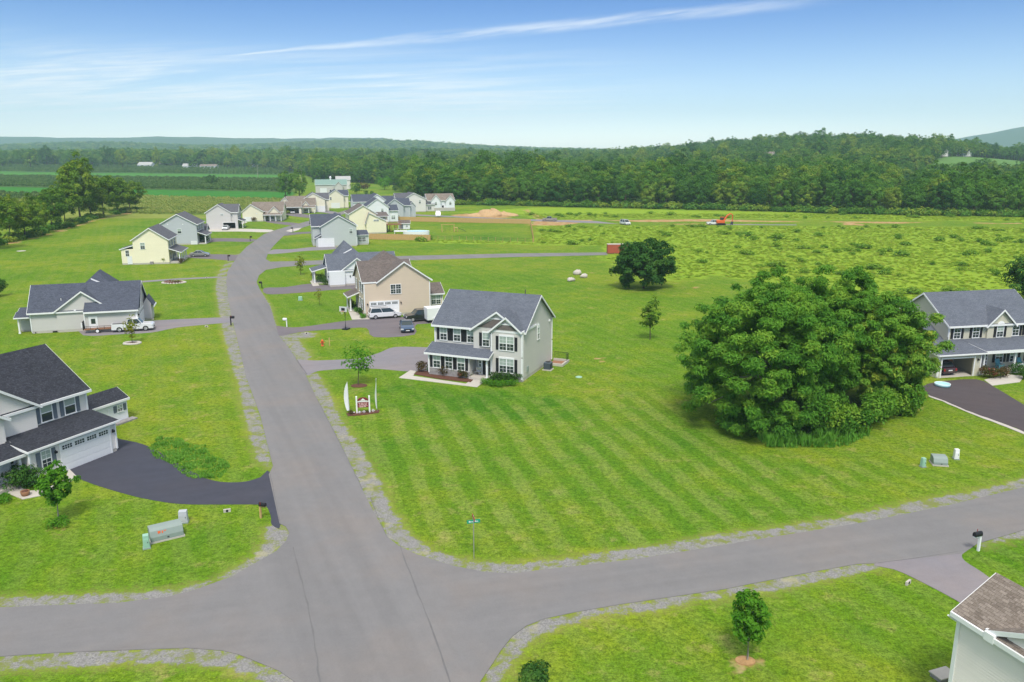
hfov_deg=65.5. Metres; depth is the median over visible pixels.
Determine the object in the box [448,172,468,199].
woodland tree
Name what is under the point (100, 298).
detached house
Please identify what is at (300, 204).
detached house
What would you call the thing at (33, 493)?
walkway
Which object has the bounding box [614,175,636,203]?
woodland tree
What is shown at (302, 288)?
driveway
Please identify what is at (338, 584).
road
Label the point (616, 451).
ground
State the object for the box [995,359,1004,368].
porch chair
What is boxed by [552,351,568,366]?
basement stair
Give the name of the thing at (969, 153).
hill house
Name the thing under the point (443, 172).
woodland tree
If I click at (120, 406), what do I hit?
window
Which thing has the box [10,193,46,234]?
hedgerow tree
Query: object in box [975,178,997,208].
woodland tree
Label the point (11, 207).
hedgerow tree
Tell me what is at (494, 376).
shrub
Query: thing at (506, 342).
window
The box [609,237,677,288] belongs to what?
round tree
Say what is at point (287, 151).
belt tree
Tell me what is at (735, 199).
woodland tree
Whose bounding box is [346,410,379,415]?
flower strip
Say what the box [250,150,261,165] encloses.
belt tree
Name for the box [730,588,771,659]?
young tree
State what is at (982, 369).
shrub
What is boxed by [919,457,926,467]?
utility pedestal
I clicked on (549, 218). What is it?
pickup truck
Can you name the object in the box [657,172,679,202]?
woodland tree
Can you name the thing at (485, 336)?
window
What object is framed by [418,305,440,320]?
box trailer
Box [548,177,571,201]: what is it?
woodland tree
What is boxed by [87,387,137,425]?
garden shed
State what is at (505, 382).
shrub
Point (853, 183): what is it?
woodland tree
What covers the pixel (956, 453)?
utility pedestal
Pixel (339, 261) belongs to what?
detached house
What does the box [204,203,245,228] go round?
detached house
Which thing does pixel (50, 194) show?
hedgerow tree
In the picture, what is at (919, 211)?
brush
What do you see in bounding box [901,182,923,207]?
woodland tree
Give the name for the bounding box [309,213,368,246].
detached house
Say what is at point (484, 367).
door
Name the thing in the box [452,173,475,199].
woodland tree
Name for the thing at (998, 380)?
walkway
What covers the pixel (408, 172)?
woodland tree
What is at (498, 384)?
shrub
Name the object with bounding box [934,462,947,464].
door
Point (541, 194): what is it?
woodland tree
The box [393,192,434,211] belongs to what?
detached house
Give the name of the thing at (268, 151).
belt tree
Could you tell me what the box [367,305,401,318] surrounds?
minivan
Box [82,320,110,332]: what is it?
utility trailer
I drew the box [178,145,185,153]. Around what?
belt tree
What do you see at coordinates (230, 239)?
driveway
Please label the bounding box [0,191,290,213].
crop rows
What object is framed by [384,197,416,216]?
detached house
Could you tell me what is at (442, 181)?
woodland tree
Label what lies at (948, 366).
parked car
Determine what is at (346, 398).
feather flag
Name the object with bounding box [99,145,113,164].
belt tree
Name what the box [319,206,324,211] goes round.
garage door
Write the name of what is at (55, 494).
young tree
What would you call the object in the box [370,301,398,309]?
garage door
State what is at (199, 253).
parked car
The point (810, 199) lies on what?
woodland tree
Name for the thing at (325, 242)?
garage door
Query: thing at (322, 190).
garage door
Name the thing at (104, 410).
door
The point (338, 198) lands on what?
detached house
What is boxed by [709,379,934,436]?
undergrowth
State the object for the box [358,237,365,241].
window
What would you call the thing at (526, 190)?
woodland tree
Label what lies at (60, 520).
weed clump
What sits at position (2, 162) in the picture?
belt tree
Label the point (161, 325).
driveway
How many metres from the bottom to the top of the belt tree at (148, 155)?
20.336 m
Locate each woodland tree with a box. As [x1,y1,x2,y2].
[310,164,321,179]
[311,166,322,181]
[324,168,331,178]
[325,166,333,178]
[336,168,344,175]
[344,168,352,181]
[345,164,354,181]
[350,163,363,181]
[354,170,362,181]
[361,164,373,182]
[367,167,375,181]
[383,169,393,184]
[399,169,416,191]
[399,171,416,192]
[414,171,435,196]
[419,173,433,195]
[432,166,458,195]
[432,177,450,192]
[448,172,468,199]
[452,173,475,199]
[467,172,485,198]
[469,178,485,201]
[482,174,500,198]
[486,171,506,199]
[500,176,518,201]
[510,173,536,201]
[512,174,526,198]
[529,172,546,201]
[532,172,553,202]
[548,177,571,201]
[551,172,569,200]
[567,180,583,202]
[575,177,593,200]
[589,172,611,199]
[590,175,611,201]
[599,175,615,202]
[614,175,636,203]
[615,172,635,201]
[634,172,657,201]
[639,183,655,203]
[655,179,672,203]
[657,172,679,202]
[670,171,688,201]
[674,180,694,202]
[682,175,713,203]
[690,174,707,203]
[708,180,724,202]
[711,180,727,203]
[726,175,748,203]
[726,177,749,204]
[744,177,767,203]
[747,184,767,205]
[767,173,787,203]
[771,177,795,207]
[783,175,806,205]
[791,184,807,205]
[794,171,822,204]
[796,183,816,205]
[815,171,839,206]
[824,186,843,206]
[838,179,860,205]
[839,178,865,207]
[853,176,886,210]
[861,182,875,206]
[880,187,902,208]
[881,181,903,207]
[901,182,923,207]
[901,182,928,208]
[923,168,951,207]
[924,181,952,209]
[947,176,971,208]
[948,176,975,210]
[959,181,994,210]
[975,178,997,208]
[983,172,1023,209]
[983,179,1010,210]
[1008,185,1023,211]
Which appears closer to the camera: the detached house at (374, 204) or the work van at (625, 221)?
the work van at (625, 221)
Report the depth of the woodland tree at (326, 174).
702.10 m
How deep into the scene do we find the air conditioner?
94.38 m
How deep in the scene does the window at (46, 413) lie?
65.82 m
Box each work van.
[435,210,440,216]
[620,219,630,224]
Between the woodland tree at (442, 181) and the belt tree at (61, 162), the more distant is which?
the belt tree at (61, 162)
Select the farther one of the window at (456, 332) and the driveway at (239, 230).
the driveway at (239, 230)
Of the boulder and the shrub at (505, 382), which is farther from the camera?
the boulder
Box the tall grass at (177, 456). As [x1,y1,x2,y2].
[147,435,229,478]
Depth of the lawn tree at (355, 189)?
507.59 m
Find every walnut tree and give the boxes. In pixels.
[671,265,867,439]
[763,264,931,399]
[815,302,957,403]
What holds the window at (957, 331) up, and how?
in the detached house at (979, 328)
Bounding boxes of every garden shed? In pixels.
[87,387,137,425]
[398,220,409,228]
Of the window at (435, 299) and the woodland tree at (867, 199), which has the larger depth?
the woodland tree at (867, 199)
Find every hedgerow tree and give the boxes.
[0,194,28,235]
[0,203,12,240]
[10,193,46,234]
[27,200,52,227]
[32,188,68,225]
[45,181,84,221]
[55,151,100,216]
[73,183,109,212]
[83,175,120,216]
[99,175,130,209]
[114,177,146,206]
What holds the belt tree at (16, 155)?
on the ground at (616, 451)
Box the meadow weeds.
[407,211,1023,298]
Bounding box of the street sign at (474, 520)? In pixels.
[467,513,479,558]
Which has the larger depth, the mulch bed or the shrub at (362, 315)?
the shrub at (362, 315)
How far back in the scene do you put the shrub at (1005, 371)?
91.14 m
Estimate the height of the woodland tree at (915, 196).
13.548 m
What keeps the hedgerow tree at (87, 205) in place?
on the ground at (616, 451)
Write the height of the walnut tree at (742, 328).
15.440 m
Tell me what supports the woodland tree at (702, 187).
on the ground at (616, 451)
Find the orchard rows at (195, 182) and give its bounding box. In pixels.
[0,162,288,198]
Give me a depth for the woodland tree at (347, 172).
702.91 m
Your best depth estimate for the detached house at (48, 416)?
65.65 m
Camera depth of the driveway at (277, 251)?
213.91 m
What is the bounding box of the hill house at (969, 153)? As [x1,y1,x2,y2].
[956,150,971,156]
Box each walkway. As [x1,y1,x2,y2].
[7,469,75,498]
[287,228,300,231]
[348,311,372,319]
[399,370,481,386]
[985,374,1022,385]
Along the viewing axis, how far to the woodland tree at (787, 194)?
355.45 m
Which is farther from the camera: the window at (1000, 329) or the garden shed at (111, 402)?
the window at (1000, 329)
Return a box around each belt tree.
[0,153,9,165]
[13,151,22,163]
[22,148,37,166]
[38,145,57,163]
[59,156,66,164]
[63,149,79,162]
[87,156,99,167]
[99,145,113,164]
[114,149,127,166]
[132,151,141,164]
[144,153,156,161]
[151,146,160,166]
[160,156,173,164]
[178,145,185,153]
[186,154,199,166]
[204,146,218,157]
[223,156,231,166]
[229,145,240,155]
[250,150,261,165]
[265,148,278,156]
[278,145,294,159]
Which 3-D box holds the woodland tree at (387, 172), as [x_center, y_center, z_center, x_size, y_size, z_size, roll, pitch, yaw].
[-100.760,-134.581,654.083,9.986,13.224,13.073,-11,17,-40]
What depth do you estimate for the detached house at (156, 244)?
184.95 m
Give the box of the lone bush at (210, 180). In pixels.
[205,175,219,182]
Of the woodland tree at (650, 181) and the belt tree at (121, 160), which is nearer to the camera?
the woodland tree at (650, 181)
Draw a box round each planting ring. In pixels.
[123,340,141,344]
[161,280,185,283]
[351,383,366,387]
[735,656,754,665]
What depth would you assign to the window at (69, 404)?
67.73 m
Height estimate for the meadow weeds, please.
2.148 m
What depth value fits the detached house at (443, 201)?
358.59 m
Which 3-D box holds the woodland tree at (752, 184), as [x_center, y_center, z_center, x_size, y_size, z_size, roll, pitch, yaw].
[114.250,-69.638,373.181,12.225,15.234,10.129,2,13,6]
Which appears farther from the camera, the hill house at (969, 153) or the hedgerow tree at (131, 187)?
the hill house at (969, 153)
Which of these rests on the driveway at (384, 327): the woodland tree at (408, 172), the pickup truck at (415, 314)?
the pickup truck at (415, 314)
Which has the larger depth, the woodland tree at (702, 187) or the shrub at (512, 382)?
the woodland tree at (702, 187)
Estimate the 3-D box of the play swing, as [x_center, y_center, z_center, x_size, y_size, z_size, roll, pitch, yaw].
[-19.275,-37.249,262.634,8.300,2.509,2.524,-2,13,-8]
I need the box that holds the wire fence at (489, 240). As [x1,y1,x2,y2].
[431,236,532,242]
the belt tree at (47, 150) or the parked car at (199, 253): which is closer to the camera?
the parked car at (199, 253)
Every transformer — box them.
[147,518,184,543]
[929,453,948,466]
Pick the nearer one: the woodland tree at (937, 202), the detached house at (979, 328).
the detached house at (979, 328)
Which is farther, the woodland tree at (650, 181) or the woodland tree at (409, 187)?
the woodland tree at (409, 187)
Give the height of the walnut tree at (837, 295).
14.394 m
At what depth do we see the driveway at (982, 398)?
83.22 m
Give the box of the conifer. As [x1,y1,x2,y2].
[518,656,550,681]
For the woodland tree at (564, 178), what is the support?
on the ground at (616, 451)
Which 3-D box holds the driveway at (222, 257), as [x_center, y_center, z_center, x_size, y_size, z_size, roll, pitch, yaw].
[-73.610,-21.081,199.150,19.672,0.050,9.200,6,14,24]
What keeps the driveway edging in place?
on the driveway at (982, 398)
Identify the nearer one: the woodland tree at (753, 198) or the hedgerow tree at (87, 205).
the hedgerow tree at (87, 205)
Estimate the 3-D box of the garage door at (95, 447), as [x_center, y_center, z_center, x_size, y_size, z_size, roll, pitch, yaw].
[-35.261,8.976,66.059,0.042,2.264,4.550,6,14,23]
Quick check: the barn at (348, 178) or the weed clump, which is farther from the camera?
the barn at (348, 178)
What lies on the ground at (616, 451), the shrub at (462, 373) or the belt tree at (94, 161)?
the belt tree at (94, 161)
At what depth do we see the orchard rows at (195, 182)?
740.58 m
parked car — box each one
[189,250,209,256]
[221,225,229,229]
[399,319,413,331]
[941,359,956,373]
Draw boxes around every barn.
[315,176,346,192]
[335,176,350,188]
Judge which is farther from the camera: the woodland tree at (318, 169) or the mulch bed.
the woodland tree at (318, 169)
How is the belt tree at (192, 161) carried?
on the ground at (616, 451)
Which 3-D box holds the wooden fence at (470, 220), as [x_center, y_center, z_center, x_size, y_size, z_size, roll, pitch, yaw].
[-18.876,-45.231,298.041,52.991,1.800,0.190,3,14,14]
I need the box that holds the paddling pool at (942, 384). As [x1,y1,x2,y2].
[934,381,950,387]
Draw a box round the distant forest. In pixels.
[0,138,704,153]
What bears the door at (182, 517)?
in the utility pedestal at (183, 515)
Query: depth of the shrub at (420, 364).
93.51 m
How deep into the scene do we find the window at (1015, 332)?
96.88 m
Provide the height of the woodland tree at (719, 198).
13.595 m
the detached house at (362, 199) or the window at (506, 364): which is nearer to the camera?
the window at (506, 364)
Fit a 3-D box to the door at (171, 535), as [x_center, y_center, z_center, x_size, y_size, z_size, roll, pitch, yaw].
[-22.896,12.985,52.913,1.990,0.285,0.040,-8,16,-32]
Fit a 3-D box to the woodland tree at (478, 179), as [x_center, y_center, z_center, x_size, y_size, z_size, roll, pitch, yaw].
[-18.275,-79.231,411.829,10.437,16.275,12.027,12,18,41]
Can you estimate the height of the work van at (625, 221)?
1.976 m
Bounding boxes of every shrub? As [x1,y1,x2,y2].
[0,463,34,490]
[0,491,11,503]
[12,464,46,488]
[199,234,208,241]
[316,273,326,281]
[322,278,328,284]
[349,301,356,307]
[356,307,362,313]
[360,313,366,317]
[415,361,426,370]
[436,366,448,374]
[457,369,470,378]
[480,377,490,384]
[486,379,496,386]
[488,371,499,380]
[494,380,503,386]
[496,371,506,380]
[501,380,508,385]
[505,371,516,380]
[508,379,520,386]
[510,372,523,379]
[979,365,993,377]
[988,367,1006,377]
[999,366,1010,376]
[1008,362,1023,374]
[1018,368,1023,378]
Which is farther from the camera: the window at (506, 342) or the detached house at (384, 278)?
the detached house at (384, 278)
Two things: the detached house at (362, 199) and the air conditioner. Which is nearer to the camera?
the air conditioner
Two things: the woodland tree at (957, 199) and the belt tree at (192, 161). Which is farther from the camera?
the belt tree at (192, 161)
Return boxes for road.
[0,210,1023,681]
[416,214,614,223]
[726,224,793,224]
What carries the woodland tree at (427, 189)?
on the ground at (616, 451)
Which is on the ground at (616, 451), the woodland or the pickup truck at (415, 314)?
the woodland
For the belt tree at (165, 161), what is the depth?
1206.11 m
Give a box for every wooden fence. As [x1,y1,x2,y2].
[369,233,430,239]
[398,217,530,223]
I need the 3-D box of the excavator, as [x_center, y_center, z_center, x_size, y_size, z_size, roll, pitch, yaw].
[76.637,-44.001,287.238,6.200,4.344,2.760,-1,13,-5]
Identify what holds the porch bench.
on the detached house at (487, 332)
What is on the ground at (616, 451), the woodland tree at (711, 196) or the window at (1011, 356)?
the woodland tree at (711, 196)
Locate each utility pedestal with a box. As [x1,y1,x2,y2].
[142,533,150,549]
[178,509,188,523]
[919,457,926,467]
[952,448,959,459]
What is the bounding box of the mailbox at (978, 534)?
[972,529,982,550]
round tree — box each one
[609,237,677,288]
[999,255,1023,294]
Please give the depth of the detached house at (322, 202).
353.13 m
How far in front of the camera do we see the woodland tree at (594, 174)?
393.02 m
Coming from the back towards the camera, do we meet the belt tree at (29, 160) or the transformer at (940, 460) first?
the belt tree at (29, 160)
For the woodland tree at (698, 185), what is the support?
on the ground at (616, 451)
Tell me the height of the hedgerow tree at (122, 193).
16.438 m
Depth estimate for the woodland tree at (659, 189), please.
384.07 m
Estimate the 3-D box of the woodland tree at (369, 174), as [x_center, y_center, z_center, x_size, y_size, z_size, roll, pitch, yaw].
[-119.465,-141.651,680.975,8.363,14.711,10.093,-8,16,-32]
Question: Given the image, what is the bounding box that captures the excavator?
[715,213,732,224]
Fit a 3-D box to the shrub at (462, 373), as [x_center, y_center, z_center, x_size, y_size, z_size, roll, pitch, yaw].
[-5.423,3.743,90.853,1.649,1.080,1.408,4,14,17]
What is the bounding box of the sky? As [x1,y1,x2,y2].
[0,0,1023,148]
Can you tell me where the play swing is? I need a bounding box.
[441,224,464,231]
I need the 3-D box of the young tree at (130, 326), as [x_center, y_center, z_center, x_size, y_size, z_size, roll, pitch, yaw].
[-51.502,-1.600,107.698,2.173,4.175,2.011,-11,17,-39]
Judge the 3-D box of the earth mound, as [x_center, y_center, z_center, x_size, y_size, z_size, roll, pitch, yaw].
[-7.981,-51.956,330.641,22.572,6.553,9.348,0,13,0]
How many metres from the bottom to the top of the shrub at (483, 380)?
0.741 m
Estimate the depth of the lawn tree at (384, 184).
566.76 m
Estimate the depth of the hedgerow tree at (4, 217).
214.65 m
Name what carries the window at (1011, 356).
in the detached house at (979, 328)
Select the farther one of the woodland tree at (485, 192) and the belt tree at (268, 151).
the belt tree at (268, 151)
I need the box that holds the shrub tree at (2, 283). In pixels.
[0,278,7,292]
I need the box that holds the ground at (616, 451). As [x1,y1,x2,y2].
[0,127,1023,681]
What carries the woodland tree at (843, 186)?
on the ground at (616, 451)
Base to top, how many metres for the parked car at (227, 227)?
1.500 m
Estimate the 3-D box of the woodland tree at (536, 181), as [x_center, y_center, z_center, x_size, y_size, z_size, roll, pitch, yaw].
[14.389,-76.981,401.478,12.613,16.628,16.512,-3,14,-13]
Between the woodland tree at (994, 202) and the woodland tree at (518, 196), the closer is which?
the woodland tree at (994, 202)
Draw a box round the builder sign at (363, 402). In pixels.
[355,395,369,412]
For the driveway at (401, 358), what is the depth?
98.49 m
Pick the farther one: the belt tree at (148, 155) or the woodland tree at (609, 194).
the belt tree at (148, 155)
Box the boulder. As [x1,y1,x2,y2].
[573,269,580,274]
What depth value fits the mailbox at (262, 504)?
55.86 m
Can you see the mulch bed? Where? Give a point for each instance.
(427, 374)
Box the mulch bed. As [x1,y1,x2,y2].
[414,370,472,381]
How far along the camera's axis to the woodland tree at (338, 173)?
701.41 m
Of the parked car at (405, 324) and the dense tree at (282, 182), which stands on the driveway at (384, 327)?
the parked car at (405, 324)
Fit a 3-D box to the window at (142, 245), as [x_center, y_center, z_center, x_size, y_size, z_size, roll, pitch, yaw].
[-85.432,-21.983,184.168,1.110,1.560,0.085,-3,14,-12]
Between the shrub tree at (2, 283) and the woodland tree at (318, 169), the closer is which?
the shrub tree at (2, 283)
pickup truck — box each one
[111,317,154,331]
[403,308,424,321]
[542,216,556,220]
[706,220,717,224]
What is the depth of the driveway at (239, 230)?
267.04 m
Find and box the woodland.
[0,127,1023,209]
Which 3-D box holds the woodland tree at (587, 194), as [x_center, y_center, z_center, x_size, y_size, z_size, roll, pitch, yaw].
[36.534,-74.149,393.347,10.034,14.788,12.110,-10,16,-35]
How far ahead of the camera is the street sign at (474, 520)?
50.00 m
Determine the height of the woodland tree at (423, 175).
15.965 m
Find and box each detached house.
[0,344,119,494]
[13,269,156,333]
[119,224,187,264]
[160,211,211,244]
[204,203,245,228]
[242,202,286,221]
[280,196,315,213]
[305,192,329,211]
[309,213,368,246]
[309,240,395,286]
[329,189,350,207]
[343,250,444,316]
[344,203,401,233]
[350,193,393,206]
[363,197,398,222]
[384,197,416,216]
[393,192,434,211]
[424,193,454,210]
[424,289,555,381]
[899,289,1023,377]
[947,573,1023,681]
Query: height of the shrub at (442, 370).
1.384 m
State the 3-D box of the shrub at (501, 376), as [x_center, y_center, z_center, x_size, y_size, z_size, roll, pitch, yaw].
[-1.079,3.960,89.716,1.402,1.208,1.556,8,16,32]
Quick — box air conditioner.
[542,361,553,370]
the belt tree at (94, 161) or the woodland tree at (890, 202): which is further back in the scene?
the belt tree at (94, 161)
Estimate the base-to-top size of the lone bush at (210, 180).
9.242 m
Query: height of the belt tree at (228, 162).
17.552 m
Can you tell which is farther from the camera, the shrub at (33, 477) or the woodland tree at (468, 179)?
the woodland tree at (468, 179)
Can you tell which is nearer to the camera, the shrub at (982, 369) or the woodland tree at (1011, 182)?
the shrub at (982, 369)
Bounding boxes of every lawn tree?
[349,183,361,193]
[359,182,370,188]
[375,176,392,189]
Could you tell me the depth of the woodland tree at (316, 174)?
699.85 m
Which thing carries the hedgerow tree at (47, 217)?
on the ground at (616, 451)
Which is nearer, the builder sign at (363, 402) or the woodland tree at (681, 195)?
the builder sign at (363, 402)
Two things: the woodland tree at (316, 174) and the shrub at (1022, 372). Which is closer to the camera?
the shrub at (1022, 372)
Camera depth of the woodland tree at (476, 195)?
400.99 m
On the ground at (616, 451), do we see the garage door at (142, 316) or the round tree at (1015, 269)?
the round tree at (1015, 269)
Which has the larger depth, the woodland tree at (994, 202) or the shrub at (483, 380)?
the woodland tree at (994, 202)
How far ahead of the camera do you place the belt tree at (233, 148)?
1205.70 m
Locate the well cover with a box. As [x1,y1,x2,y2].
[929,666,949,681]
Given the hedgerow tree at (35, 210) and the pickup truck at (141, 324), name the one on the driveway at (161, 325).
the pickup truck at (141, 324)
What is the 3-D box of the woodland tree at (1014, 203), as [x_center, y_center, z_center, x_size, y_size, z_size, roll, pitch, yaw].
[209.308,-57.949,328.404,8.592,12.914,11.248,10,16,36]
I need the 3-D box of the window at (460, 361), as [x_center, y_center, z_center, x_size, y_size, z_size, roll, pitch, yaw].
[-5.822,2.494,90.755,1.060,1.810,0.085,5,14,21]
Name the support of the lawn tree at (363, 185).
on the ground at (616, 451)
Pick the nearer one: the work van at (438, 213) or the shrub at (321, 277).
the shrub at (321, 277)
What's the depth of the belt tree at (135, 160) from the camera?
1206.77 m
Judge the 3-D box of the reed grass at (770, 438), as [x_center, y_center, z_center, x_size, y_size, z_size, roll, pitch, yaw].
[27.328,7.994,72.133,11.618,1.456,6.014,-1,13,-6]
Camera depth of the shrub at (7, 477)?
60.55 m
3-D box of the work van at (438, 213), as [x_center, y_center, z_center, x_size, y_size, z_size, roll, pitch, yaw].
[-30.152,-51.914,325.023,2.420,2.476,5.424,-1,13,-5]
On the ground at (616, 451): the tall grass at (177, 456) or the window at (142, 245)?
the tall grass at (177, 456)
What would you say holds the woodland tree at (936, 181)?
on the ground at (616, 451)
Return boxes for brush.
[0,206,139,244]
[455,198,1023,216]
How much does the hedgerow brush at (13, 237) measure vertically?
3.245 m
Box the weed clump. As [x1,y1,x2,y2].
[43,513,69,528]
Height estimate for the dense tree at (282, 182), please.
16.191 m
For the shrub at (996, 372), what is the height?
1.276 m
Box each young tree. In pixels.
[33,459,80,516]
[121,314,138,342]
[295,253,305,274]
[314,288,321,299]
[340,340,374,384]
[639,295,661,339]
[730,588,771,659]
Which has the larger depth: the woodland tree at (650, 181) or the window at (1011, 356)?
the woodland tree at (650, 181)
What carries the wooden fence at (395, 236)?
on the ground at (616, 451)
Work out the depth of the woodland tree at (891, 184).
345.11 m
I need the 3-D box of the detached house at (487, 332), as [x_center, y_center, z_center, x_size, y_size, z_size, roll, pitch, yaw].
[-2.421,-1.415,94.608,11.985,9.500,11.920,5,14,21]
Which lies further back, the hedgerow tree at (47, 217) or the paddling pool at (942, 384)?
the hedgerow tree at (47, 217)
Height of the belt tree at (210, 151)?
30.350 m
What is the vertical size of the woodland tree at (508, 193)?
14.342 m
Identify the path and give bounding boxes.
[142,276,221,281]
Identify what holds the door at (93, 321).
in the detached house at (100, 298)
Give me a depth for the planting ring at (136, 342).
107.59 m
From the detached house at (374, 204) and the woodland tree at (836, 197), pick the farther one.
the woodland tree at (836, 197)
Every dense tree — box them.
[275,170,291,196]
[288,167,307,195]
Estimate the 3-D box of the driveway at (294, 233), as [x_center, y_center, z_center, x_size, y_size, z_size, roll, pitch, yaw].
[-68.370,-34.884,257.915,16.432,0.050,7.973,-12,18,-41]
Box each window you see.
[39,404,54,423]
[40,448,52,469]
[63,397,76,415]
[117,403,123,412]
[140,242,144,248]
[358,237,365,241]
[390,284,401,293]
[431,295,440,304]
[433,355,440,367]
[439,327,447,340]
[445,356,452,369]
[453,328,460,341]
[457,358,464,370]
[467,330,473,342]
[482,331,489,346]
[499,334,513,351]
[499,357,513,373]
[537,324,539,339]
[953,328,961,338]
[972,327,979,337]
[994,353,1003,362]
[995,321,1004,337]
[1009,353,1017,361]
[1012,325,1019,335]
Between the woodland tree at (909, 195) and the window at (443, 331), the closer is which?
the window at (443, 331)
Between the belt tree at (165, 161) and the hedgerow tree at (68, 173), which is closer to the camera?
the hedgerow tree at (68, 173)
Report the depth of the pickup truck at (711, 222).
287.11 m
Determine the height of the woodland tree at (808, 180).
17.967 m
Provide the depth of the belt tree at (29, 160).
1151.32 m
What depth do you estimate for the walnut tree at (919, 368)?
77.25 m
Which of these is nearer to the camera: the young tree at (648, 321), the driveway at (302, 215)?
the young tree at (648, 321)
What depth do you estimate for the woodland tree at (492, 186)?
401.28 m
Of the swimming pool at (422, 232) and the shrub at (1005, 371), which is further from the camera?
the swimming pool at (422, 232)
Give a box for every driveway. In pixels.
[67,438,280,528]
[79,317,232,335]
[185,254,237,260]
[209,229,273,231]
[209,238,254,241]
[263,284,354,293]
[265,221,297,224]
[268,247,336,253]
[276,317,432,336]
[284,232,310,235]
[286,214,308,217]
[298,347,427,374]
[874,547,988,602]
[923,379,1023,431]
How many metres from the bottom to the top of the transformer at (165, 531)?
0.920 m
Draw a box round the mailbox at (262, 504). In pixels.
[258,502,266,517]
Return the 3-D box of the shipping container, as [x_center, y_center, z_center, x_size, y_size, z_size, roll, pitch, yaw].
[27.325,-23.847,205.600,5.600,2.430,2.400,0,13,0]
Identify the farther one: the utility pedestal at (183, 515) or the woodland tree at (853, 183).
the woodland tree at (853, 183)
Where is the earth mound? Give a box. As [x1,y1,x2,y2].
[467,208,518,216]
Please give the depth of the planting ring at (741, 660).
40.30 m
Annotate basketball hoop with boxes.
[339,306,349,329]
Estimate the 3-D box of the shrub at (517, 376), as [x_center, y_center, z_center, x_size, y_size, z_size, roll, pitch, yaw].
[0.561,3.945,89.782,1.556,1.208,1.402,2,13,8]
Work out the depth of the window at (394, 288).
125.77 m
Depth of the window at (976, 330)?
95.74 m
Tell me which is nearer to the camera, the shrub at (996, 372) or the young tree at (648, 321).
the shrub at (996, 372)
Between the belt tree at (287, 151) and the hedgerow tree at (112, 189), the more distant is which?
the belt tree at (287, 151)
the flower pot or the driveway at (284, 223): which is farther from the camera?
the driveway at (284, 223)
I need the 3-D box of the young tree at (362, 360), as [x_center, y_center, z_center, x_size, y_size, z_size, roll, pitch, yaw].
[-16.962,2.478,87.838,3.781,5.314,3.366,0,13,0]
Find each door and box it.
[0,463,9,484]
[61,428,111,469]
[89,317,97,330]
[96,407,107,414]
[140,307,144,320]
[143,539,148,546]
[151,531,182,541]
[179,515,186,520]
[318,238,333,246]
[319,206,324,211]
[320,188,326,192]
[331,203,339,207]
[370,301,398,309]
[483,360,489,374]
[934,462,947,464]
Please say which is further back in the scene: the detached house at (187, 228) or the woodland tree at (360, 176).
the woodland tree at (360, 176)
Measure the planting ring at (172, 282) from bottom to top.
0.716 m
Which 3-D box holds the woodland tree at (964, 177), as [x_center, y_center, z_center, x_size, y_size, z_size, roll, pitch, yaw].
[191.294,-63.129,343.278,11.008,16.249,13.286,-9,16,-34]
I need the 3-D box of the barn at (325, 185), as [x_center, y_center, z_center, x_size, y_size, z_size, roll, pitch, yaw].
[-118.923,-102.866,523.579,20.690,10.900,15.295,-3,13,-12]
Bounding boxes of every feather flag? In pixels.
[344,383,349,412]
[375,385,376,408]
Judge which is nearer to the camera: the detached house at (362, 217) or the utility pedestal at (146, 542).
the utility pedestal at (146, 542)
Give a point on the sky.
(601, 74)
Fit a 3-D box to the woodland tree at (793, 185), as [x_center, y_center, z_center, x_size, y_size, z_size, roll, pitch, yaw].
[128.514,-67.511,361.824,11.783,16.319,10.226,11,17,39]
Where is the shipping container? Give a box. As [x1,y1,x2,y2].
[607,243,627,253]
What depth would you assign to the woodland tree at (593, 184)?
385.52 m
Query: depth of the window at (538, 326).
93.14 m
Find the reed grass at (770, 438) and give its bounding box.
[754,420,871,447]
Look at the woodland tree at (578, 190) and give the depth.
385.86 m
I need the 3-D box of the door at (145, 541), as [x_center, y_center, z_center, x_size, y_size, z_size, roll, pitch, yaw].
[-23.718,13.093,51.636,0.300,0.500,0.042,-6,15,-24]
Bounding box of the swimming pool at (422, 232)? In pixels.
[403,230,428,234]
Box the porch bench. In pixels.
[475,367,481,373]
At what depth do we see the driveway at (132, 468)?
62.21 m
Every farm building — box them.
[137,162,155,166]
[199,164,217,168]
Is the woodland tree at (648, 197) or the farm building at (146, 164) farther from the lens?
the farm building at (146, 164)
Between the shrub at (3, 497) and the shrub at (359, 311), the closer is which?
the shrub at (3, 497)
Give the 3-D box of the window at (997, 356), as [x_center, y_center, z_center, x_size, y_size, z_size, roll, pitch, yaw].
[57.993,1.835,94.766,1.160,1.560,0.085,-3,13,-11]
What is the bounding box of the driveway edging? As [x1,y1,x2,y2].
[929,395,1023,433]
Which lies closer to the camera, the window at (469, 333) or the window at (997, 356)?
the window at (469, 333)
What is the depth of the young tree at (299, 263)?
168.50 m
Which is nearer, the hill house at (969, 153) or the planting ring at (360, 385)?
the planting ring at (360, 385)
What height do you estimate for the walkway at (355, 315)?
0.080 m
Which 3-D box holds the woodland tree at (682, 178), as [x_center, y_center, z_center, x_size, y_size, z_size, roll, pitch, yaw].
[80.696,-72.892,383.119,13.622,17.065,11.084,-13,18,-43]
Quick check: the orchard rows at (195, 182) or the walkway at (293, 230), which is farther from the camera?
the orchard rows at (195, 182)
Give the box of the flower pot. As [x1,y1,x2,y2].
[20,489,29,496]
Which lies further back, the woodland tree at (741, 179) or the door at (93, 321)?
the woodland tree at (741, 179)
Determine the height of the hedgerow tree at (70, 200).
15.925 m

